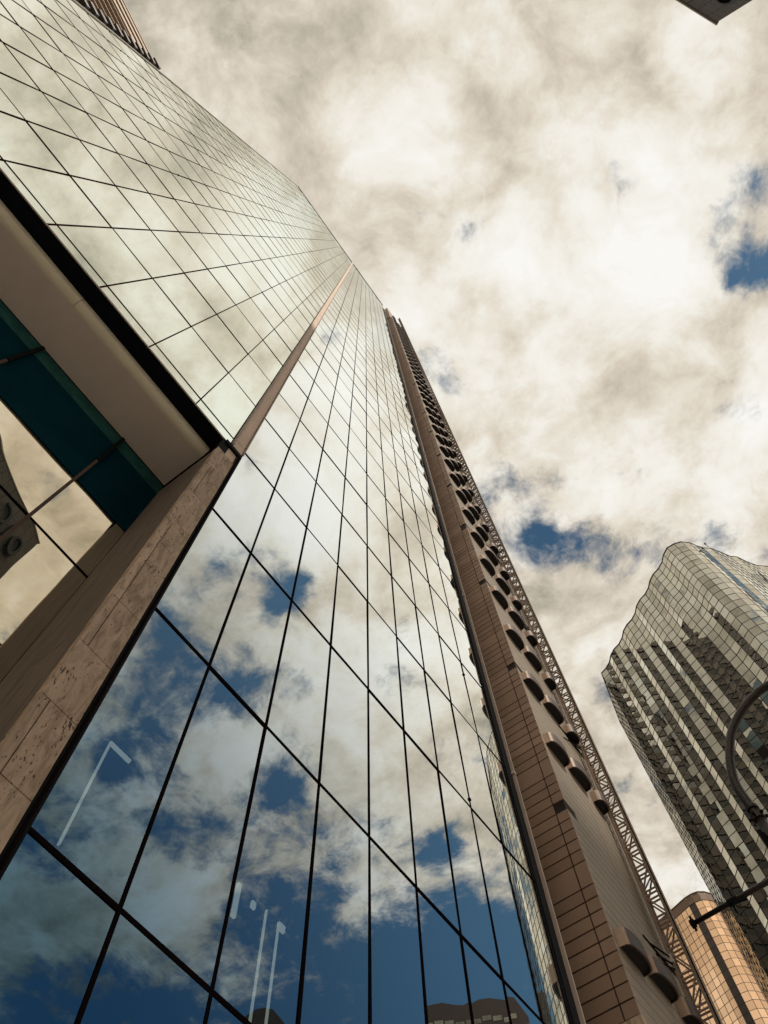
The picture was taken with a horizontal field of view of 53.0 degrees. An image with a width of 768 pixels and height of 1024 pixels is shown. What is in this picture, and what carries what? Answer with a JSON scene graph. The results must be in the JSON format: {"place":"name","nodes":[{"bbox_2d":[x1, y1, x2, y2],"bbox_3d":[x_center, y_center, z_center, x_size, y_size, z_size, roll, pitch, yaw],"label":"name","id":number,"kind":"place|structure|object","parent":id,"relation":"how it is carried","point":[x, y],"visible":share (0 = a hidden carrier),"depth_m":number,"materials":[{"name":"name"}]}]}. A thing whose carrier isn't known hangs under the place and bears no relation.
{"place":"outdoors","nodes":[
{"label":"outdoors","id":0,"kind":"place"},
{"bbox_2d":[124,0,767,918],"label":"sky","id":1,"kind":"structure","parent":0,"point":[560,207],"materials":[{"name":"white"}]},
{"bbox_2d":[659,891,767,1023],"bbox_3d":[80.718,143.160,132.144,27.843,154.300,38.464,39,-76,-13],"label":"copper tower","id":2,"kind":"structure","parent":0,"point":[737,995],"depth_m":180.75,"materials":[{"name":"glass"}]},
{"label":"ground","id":3,"kind":"structure","parent":0,"visible":0},
{"bbox_2d":[76,0,160,69],"bbox_3d":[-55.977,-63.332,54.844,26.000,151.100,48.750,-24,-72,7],"label":"louvred tower","id":4,"kind":"structure","parent":3,"relation":"on","point":[115,17],"depth_m":116.39,"materials":[{"name":"paint"}]},
{"bbox_2d":[0,0,585,1023],"bbox_3d":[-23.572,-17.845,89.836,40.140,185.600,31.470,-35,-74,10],"label":"glass tower","id":5,"kind":"structure","parent":3,"relation":"on","point":[256,764],"depth_m":14.48,"materials":[{"name":"blue glass"}]},
{"bbox_2d":[0,299,163,681],"bbox_3d":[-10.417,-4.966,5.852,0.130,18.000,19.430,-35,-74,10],"label":"entrance glazing","id":6,"kind":"structure","parent":5,"relation":"attached to","point":[61,532],"depth_m":13.46,"materials":[{"name":"teal glass"}]},
{"bbox_2d":[385,308,702,1023],"bbox_3d":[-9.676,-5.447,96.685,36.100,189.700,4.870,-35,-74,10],"label":"brown tower","id":7,"kind":"structure","parent":3,"relation":"on","point":[622,973],"depth_m":22.70,"materials":[{"name":"tile"}]},
{"bbox_2d":[398,317,722,1023],"bbox_3d":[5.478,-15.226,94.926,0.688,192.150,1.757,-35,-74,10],"label":"hoist mast","id":8,"kind":"object","parent":7,"relation":"attached to","point":[672,960],"visible":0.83,"depth_m":25.45,"materials":[{"name":"metal"}]},
{"bbox_2d":[601,541,767,1000],"bbox_3d":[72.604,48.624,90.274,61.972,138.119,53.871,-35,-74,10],"label":"wavy glass tower","id":9,"kind":"structure","parent":3,"relation":"on","point":[684,673],"depth_m":121.29,"materials":[{"name":"grey glass"}]},
{"bbox_2d":[676,0,751,24],"bbox_3d":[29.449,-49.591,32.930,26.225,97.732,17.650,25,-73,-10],"label":"brown tiled building","id":10,"kind":"structure","parent":3,"relation":"on","point":[714,12],"depth_m":81.38,"materials":[{"name":"tile"}]},
{"bbox_2d":[715,0,734,5],"bbox_3d":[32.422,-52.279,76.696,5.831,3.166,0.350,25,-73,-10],"label":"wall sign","id":11,"kind":"object","parent":10,"relation":"attached to","point":[726,2],"visible":1,"depth_m":77.86,"materials":[{"name":"black"}]},
{"bbox_3d":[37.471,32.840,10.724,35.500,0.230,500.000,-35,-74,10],"label":"pavement","id":12,"kind":"structure","parent":0,"visible":0},
{"bbox_2d":[688,878,767,930],"bbox_3d":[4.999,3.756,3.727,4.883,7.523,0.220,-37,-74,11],"label":"mast arm pole","id":13,"kind":"object","parent":12,"relation":"on","point":[732,901],"visible":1,"depth_m":7.39,"materials":[{"name":"brown metal"}]},
{"bbox_2d":[725,680,767,846],"bbox_3d":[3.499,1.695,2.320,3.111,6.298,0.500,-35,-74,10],"label":"street lamp","id":14,"kind":"object","parent":12,"relation":"on","point":[758,817],"visible":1,"depth_m":5.00,"materials":[{"name":"brown metal"}]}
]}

